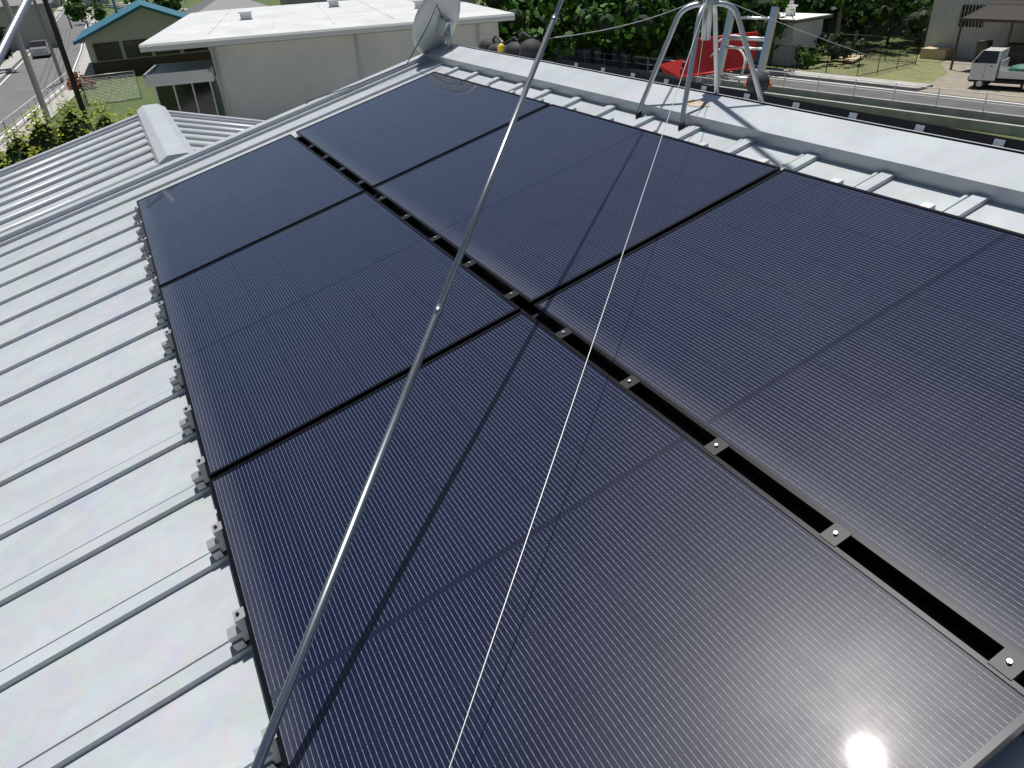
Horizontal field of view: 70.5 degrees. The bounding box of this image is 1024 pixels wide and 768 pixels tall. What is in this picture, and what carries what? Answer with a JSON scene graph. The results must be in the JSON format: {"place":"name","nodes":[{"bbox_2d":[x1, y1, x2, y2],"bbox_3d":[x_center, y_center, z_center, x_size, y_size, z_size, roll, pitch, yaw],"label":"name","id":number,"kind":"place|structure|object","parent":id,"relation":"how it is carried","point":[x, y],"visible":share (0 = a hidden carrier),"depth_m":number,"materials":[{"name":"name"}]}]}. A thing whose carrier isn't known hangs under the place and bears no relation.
{"place":"outdoors","nodes":[
{"label":"outdoors","id":0,"kind":"place"},
{"bbox_2d":[0,5,88,137],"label":"road","id":1,"kind":"structure","parent":0,"point":[17,91],"depth_m":64.68,"materials":[{"name":"grey asphalt"}]},
{"bbox_2d":[29,39,50,58],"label":"car on road","id":2,"kind":"object","parent":1,"relation":"on","point":[39,47],"visible":0.91,"depth_m":78.97,"materials":[{"name":"grey paint"}]},
{"bbox_2d":[0,9,87,138],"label":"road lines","id":3,"kind":"object","parent":1,"relation":"on","point":[53,93],"visible":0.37,"depth_m":66.69,"materials":[{"name":"white paint"}]},
{"bbox_2d":[33,0,64,82],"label":"pole","id":4,"kind":"object","parent":1,"relation":"on","point":[48,40],"visible":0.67,"depth_m":58.65,"materials":[{"name":"grey concrete"}]},
{"bbox_2d":[62,0,72,28],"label":"pole","id":5,"kind":"object","parent":1,"relation":"on","point":[68,19],"visible":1,"depth_m":117.63,"materials":[{"name":"grey metal"}]},
{"bbox_2d":[2,0,1023,140],"bbox_3d":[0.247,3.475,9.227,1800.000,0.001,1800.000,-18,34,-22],"label":"ground","id":6,"kind":"structure","parent":0,"point":[121,110],"depth_m":54.18,"materials":[{"name":"green plant"}]},
{"bbox_2d":[0,27,12,70],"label":"shrub","id":7,"kind":"object","parent":6,"relation":"on","point":[2,34],"visible":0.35,"depth_m":67.69,"materials":[{"name":"green plant"}]},
{"bbox_2d":[1,0,53,129],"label":"pole","id":8,"kind":"object","parent":6,"relation":"on","point":[27,63],"visible":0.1,"depth_m":24.19,"materials":[{"name":"grey"}]},
{"bbox_2d":[0,73,67,136],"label":"roadside railing","id":9,"kind":"object","parent":6,"relation":"on","point":[35,103],"visible":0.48,"depth_m":46.05,"materials":[{"name":"white metal"}]},
{"bbox_2d":[0,0,97,160],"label":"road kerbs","id":10,"kind":"structure","parent":6,"relation":"on","point":[84,66],"depth_m":61.30,"materials":[{"name":"concrete"}]},
{"bbox_2d":[42,0,91,125],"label":"pole","id":11,"kind":"object","parent":6,"relation":"on","point":[75,88],"visible":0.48,"depth_m":35.75,"materials":[{"name":"brown"}]},
{"bbox_2d":[0,94,134,169],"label":"bush","id":12,"kind":"object","parent":6,"relation":"on","point":[42,137],"visible":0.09,"depth_m":17.75,"materials":[{"name":"green plant"}]},
{"bbox_2d":[65,71,96,90],"bbox_3d":[-33.588,-23.606,56.294,2.220,1.257,2.770,-18,34,-22],"label":"brick pile","id":13,"kind":"object","parent":6,"relation":"on","point":[68,84],"visible":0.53,"depth_m":55.88,"materials":[{"name":"brown brick"}]},
{"bbox_2d":[62,0,108,26],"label":"tree","id":14,"kind":"object","parent":6,"relation":"on","point":[75,10],"visible":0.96,"depth_m":93.82,"materials":[{"name":"green plant"}]},
{"bbox_2d":[76,68,141,104],"bbox_3d":[-29.626,-20.856,50.809,3.006,1.803,6.953,-42,48,-46],"label":"chain link fence","id":15,"kind":"object","parent":6,"relation":"on","point":[81,82],"visible":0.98,"depth_m":49.58,"materials":[{"name":"grey metal"}]},
{"bbox_2d":[112,0,117,12],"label":"pole","id":16,"kind":"object","parent":6,"relation":"on","point":[114,6],"depth_m":67.60,"materials":[{"name":"grey metal"}]},
{"bbox_2d":[73,0,211,77],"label":"teal roof house","id":17,"kind":"structure","parent":6,"relation":"on","point":[114,40],"depth_m":61.57,"materials":[{"name":"beige"}]},
{"bbox_2d":[124,0,186,11],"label":"tree","id":18,"kind":"object","parent":6,"relation":"on","point":[176,5],"visible":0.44,"depth_m":93.29,"materials":[{"name":"green plant"}]},
{"bbox_2d":[0,0,475,50],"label":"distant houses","id":19,"kind":"structure","parent":6,"relation":"on","point":[30,29],"depth_m":87.72,"materials":[{"name":"grey"}]},
{"bbox_2d":[138,0,515,119],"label":"hall building","id":20,"kind":"structure","parent":6,"relation":"on","point":[269,62],"depth_m":36.06,"materials":[{"name":"grey paint"}]},
{"bbox_2d":[486,0,572,58],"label":"tree","id":21,"kind":"object","parent":6,"relation":"on","point":[522,8],"visible":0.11,"depth_m":47.35,"materials":[{"name":"green plant"}]},
{"bbox_2d":[476,0,589,60],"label":"tree","id":22,"kind":"object","parent":6,"relation":"on","point":[546,6],"visible":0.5,"depth_m":44.00,"materials":[{"name":"green plant"}]},
{"bbox_2d":[103,2,1023,137],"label":"road kerbs","id":23,"kind":"structure","parent":6,"relation":"on","point":[989,122],"depth_m":34.58,"materials":[{"name":"concrete"}]},
{"bbox_2d":[508,43,1023,111],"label":"road fence","id":24,"kind":"object","parent":23,"relation":"on","point":[894,92],"visible":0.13,"depth_m":34.43,"materials":[{"name":"white metal"}]},
{"bbox_2d":[567,0,575,28],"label":"tree trunk","id":25,"kind":"object","parent":6,"relation":"on","point":[569,3],"visible":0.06,"depth_m":71.17,"materials":[{"name":"green plant"}]},
{"bbox_2d":[522,0,626,61],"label":"tree","id":26,"kind":"object","parent":6,"relation":"on","point":[536,25],"visible":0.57,"depth_m":44.21,"materials":[{"name":"green plant"}]},
{"bbox_2d":[561,0,679,68],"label":"tree","id":27,"kind":"object","parent":6,"relation":"on","point":[607,21],"visible":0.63,"depth_m":43.11,"materials":[{"name":"green plant"}]},
{"bbox_2d":[660,6,779,86],"bbox_3d":[2.176,-0.743,9.180,1.351,7.056,2.430,8,33,18],"label":"ladder lift","id":28,"kind":"object","parent":6,"relation":"on","point":[732,54],"visible":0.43,"depth_m":8.38,"materials":[{"name":"red metal"}]},
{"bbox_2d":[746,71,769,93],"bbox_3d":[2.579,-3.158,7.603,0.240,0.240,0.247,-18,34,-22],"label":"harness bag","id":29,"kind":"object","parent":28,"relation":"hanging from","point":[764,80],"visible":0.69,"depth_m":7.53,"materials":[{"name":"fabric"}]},
{"bbox_2d":[681,0,794,49],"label":"tree","id":30,"kind":"object","parent":6,"relation":"on","point":[762,7],"visible":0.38,"depth_m":44.95,"materials":[{"name":"green plant"}]},
{"bbox_2d":[815,0,853,39],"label":"tree trunk","id":31,"kind":"object","parent":6,"relation":"on","point":[826,23],"visible":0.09,"depth_m":53.66,"materials":[{"name":"green plant"}]},
{"bbox_2d":[842,14,846,23],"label":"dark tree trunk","id":32,"kind":"object","parent":6,"relation":"on","point":[843,20],"visible":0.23,"depth_m":65.07,"materials":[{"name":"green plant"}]},
{"bbox_2d":[806,0,908,40],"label":"tree","id":33,"kind":"object","parent":6,"relation":"on","point":[881,15],"visible":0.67,"depth_m":48.79,"materials":[{"name":"green plant"}]},
{"bbox_2d":[840,0,933,47],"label":"tree","id":34,"kind":"object","parent":6,"relation":"on","point":[918,20],"visible":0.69,"depth_m":49.11,"materials":[{"name":"green plant"}]},
{"bbox_2d":[872,0,932,43],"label":"tree","id":35,"kind":"object","parent":6,"relation":"on","point":[914,6],"visible":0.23,"depth_m":49.20,"materials":[{"name":"green plant"}]},
{"bbox_2d":[919,58,1023,102],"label":"driveway","id":36,"kind":"structure","parent":6,"relation":"on","point":[956,77],"depth_m":38.16,"materials":[{"name":"beige concrete"}]},
{"bbox_2d":[924,0,1023,58],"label":"warehouse","id":37,"kind":"structure","parent":36,"relation":"on","point":[947,16],"depth_m":45.42,"materials":[{"name":"grey metal"}]},
{"bbox_2d":[949,0,1023,69],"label":"warehouse awning","id":38,"kind":"object","parent":37,"relation":"attached to","point":[1008,11],"visible":0.67,"depth_m":41.45,"materials":[{"name":"brown metal"}]},
{"bbox_2d":[967,47,1023,91],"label":"kei truck","id":39,"kind":"object","parent":36,"relation":"on","point":[989,65],"visible":1,"depth_m":36.88,"materials":[{"name":"white metal"}]},
{"bbox_2d":[110,3,1023,115],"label":"road","id":40,"kind":"structure","parent":0,"point":[1019,111],"depth_m":38.48,"materials":[{"name":"grey asphalt"}]},
{"bbox_2d":[117,3,1023,104],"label":"road markings","id":41,"kind":"object","parent":40,"relation":"on","point":[835,83],"depth_m":39.80,"materials":[{"name":"white paint"}]},
{"bbox_2d":[552,0,639,63],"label":"tree","id":42,"kind":"object","parent":40,"relation":"on","point":[575,32],"visible":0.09,"depth_m":47.53,"materials":[{"name":"green plant"}]},
{"bbox_2d":[600,42,611,60],"bbox_3d":[6.317,-32.921,49.461,12.049,19.868,14.060,9,33,19],"label":"green tree trunk","id":43,"kind":"object","parent":40,"relation":"on","point":[608,56],"visible":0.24,"depth_m":53.58,"materials":[{"name":"green plant"}]},
{"bbox_2d":[588,0,694,69],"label":"tree","id":44,"kind":"object","parent":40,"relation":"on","point":[631,10],"visible":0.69,"depth_m":44.66,"materials":[{"name":"green plant"}]},
{"bbox_2d":[635,0,722,60],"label":"tree","id":45,"kind":"object","parent":40,"relation":"on","point":[681,42],"visible":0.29,"depth_m":46.04,"materials":[{"name":"green plant"}]},
{"bbox_2d":[659,0,745,35],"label":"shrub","id":46,"kind":"object","parent":40,"relation":"on","point":[693,12],"visible":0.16,"depth_m":45.68,"materials":[{"name":"green plant"}]},
{"bbox_2d":[499,35,947,83],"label":"verge grass","id":47,"kind":"structure","parent":0,"point":[933,69],"depth_m":45.00,"materials":[{"name":"green plant"}]},
{"bbox_2d":[666,0,678,56],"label":"shrub","id":48,"kind":"object","parent":47,"relation":"on","point":[668,52],"visible":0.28,"depth_m":53.70,"materials":[{"name":"green plant"}]},
{"bbox_2d":[735,0,803,23],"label":"tree","id":49,"kind":"object","parent":47,"relation":"on","point":[779,11],"visible":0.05,"depth_m":52.95,"materials":[{"name":"green plant"}]},
{"bbox_2d":[744,1,832,65],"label":"house","id":50,"kind":"structure","parent":47,"relation":"on","point":[811,23],"depth_m":47.08,"materials":[{"name":"concrete"}]},
{"bbox_2d":[754,0,831,22],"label":"tree","id":51,"kind":"object","parent":47,"relation":"on","point":[806,5],"visible":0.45,"depth_m":50.52,"materials":[{"name":"green plant"}]},
{"bbox_2d":[794,44,828,68],"bbox_3d":[18.972,-20.872,46.205,2.174,1.370,2.146,-18,34,-22],"label":"shrub","id":52,"kind":"object","parent":47,"relation":"on","point":[811,58],"visible":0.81,"depth_m":45.83,"materials":[{"name":"green plant"}]},
{"bbox_2d":[814,33,855,59],"bbox_3d":[21.149,-22.364,48.036,2.708,1.706,2.846,-18,34,-22],"label":"shrub","id":53,"kind":"object","parent":47,"relation":"on","point":[819,41],"visible":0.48,"depth_m":47.65,"materials":[{"name":"green plant"}]},
{"bbox_2d":[755,33,920,76],"bbox_3d":[19.005,-21.886,47.600,6.250,1.500,12.246,-23,36,-28],"label":"wire fence","id":54,"kind":"object","parent":47,"relation":"on","point":[881,49],"visible":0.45,"depth_m":44.09,"materials":[{"name":"black metal"}]},
{"bbox_2d":[834,5,843,38],"bbox_3d":[22.626,-28.596,48.622,0.320,11.500,1.795,-18,34,-22],"label":"trunk","id":55,"kind":"object","parent":47,"relation":"on","point":[838,24],"depth_m":50.53,"materials":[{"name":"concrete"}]},
{"bbox_2d":[821,32,869,64],"bbox_3d":[21.062,-21.265,45.960,2.487,1.913,2.662,-18,34,-22],"label":"shrub","id":56,"kind":"object","parent":47,"relation":"on","point":[858,46],"visible":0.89,"depth_m":45.61,"materials":[{"name":"green plant"}]},
{"bbox_2d":[852,19,859,48],"bbox_3d":[23.790,-27.723,48.506,0.253,10.000,1.799,-26,38,-32],"label":"trunk","id":57,"kind":"object","parent":47,"relation":"on","point":[856,31],"depth_m":50.46,"materials":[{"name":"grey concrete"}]},
{"bbox_2d":[834,47,953,61],"bbox_3d":[24.501,-21.116,46.612,6.819,0.600,3.579,11,34,22],"label":"timber stack","id":58,"kind":"object","parent":47,"relation":"on","point":[938,53],"visible":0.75,"depth_m":46.24,"materials":[{"name":"beige wood"}]},
{"label":"hall forecourt","id":59,"kind":"object","parent":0,"visible":0},
{"bbox_2d":[143,59,225,115],"bbox_3d":[-15.943,-13.895,36.159,3.000,3.570,4.200,-11,32,-12],"label":"hall entrance","id":60,"kind":"object","parent":59,"relation":"on","point":[191,86],"visible":0.68,"depth_m":34.74,"materials":[{"name":"grey"}]},
{"bbox_3d":[0.355,2.348,5.928,10.219,5.328,11.500,-18,34,-22],"label":"house","id":61,"kind":"object","parent":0,"visible":0},
{"bbox_2d":[167,110,265,150],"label":"roof","id":62,"kind":"structure","parent":61,"relation":"attached to","point":[198,131],"depth_m":7.71,"materials":[{"name":"metal"}]},
{"bbox_2d":[137,104,193,165],"bbox_3d":[-3.313,-2.390,6.888,0.330,0.131,2.820,-18,34,-22],"label":"ridge cap","id":63,"kind":"object","parent":62,"relation":"on","point":[166,139],"visible":0.74,"depth_m":6.55,"materials":[{"name":"metal"}]},
{"bbox_2d":[0,54,1023,767],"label":"roof","id":64,"kind":"structure","parent":61,"relation":"on","point":[118,598],"depth_m":2.43,"materials":[{"name":"metal"}]},
{"bbox_2d":[0,114,157,233],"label":"roof","id":65,"kind":"structure","parent":64,"relation":"attached to","point":[58,177],"depth_m":6.66,"materials":[{"name":"metal"}]},
{"bbox_2d":[306,4,442,103],"bbox_3d":[-1.160,-2.568,5.848,1.379,0.801,0.324,-12,32,-14],"label":"dish cable","id":66,"kind":"object","parent":64,"relation":"attached to","point":[387,71],"visible":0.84,"depth_m":5.95,"materials":[{"name":"black rubber"}]},
{"bbox_2d":[251,0,563,767],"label":"metal pole","id":67,"kind":"object","parent":64,"relation":"on","point":[292,676],"visible":1,"depth_m":1.62,"materials":[{"name":"silver metal"}]},
{"bbox_2d":[0,0,32,65],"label":"rod","id":68,"kind":"object","parent":67,"relation":"attached to","point":[13,27],"depth_m":2.02,"materials":[{"name":"grey metal"}]},
{"bbox_2d":[412,0,459,53],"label":"satellite dish","id":69,"kind":"object","parent":64,"relation":"on","point":[439,31],"visible":0.91,"depth_m":5.99,"materials":[{"name":"white metal"}]},
{"bbox_2d":[132,72,1023,767],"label":"panel mounting brackets","id":70,"kind":"object","parent":64,"relation":"on","point":[1006,662],"visible":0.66,"depth_m":1.84,"materials":[{"name":"silver metal"}]},
{"bbox_2d":[136,71,1023,767],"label":"solar panels","id":71,"kind":"object","parent":70,"relation":"attached to","point":[828,353],"visible":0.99,"depth_m":1.85,"materials":[{"name":"blue glass"}]},
{"bbox_2d":[743,72,772,88],"bbox_3d":[2.598,-3.222,7.643,0.280,0.196,0.323,-18,34,-22],"label":"safety harness","id":72,"kind":"object","parent":61,"relation":"attached to","point":[769,86],"visible":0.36,"depth_m":7.62,"materials":[{"name":"orange fabric"}]},
{"bbox_3d":[2.975,-1.038,3.711,3.400,0.175,8.920,-4,28,-29],"label":"roof","id":73,"kind":"object","parent":61,"relation":"on","visible":0},
{"bbox_2d":[479,32,543,59],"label":"tool bags","id":74,"kind":"object","parent":73,"relation":"on","point":[529,48],"visible":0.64,"depth_m":5.85,"materials":[{"name":"fabric"}]},
{"bbox_2d":[449,0,925,767],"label":"stay wires","id":75,"kind":"object","parent":73,"relation":"attached to","point":[589,352],"visible":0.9,"depth_m":1.87,"materials":[{"name":"grey metal"}]},
{"bbox_2d":[635,0,764,130],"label":"antenna mount","id":76,"kind":"object","parent":73,"relation":"on","point":[709,9],"visible":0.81,"depth_m":3.56,"materials":[{"name":"grey metal"}]},
{"bbox_2d":[422,43,1023,209],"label":"ridge cap","id":77,"kind":"object","parent":73,"relation":"on","point":[964,167],"visible":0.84,"depth_m":3.08,"materials":[{"name":"metal"}]},
{"bbox_2d":[497,43,503,53],"bbox_3d":[-0.090,-2.717,5.900,0.055,0.101,0.058,21,39,34],"label":"yellow tool","id":78,"kind":"object","parent":77,"relation":"on","point":[500,48],"visible":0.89,"depth_m":5.87,"materials":[{"name":"yellow plastic"}]},
{"bbox_2d":[687,99,709,106],"bbox_3d":[0.913,-1.394,3.598,0.065,0.001,0.200,-30,38,-14],"label":"rust stain","id":79,"kind":"object","parent":77,"relation":"on","point":[692,102],"visible":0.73,"depth_m":3.59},
{"bbox_2d":[554,58,1023,150],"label":"snow guard","id":80,"kind":"object","parent":73,"relation":"on","point":[1010,143],"visible":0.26,"depth_m":3.54,"materials":[{"name":"silver metal"}]}
]}

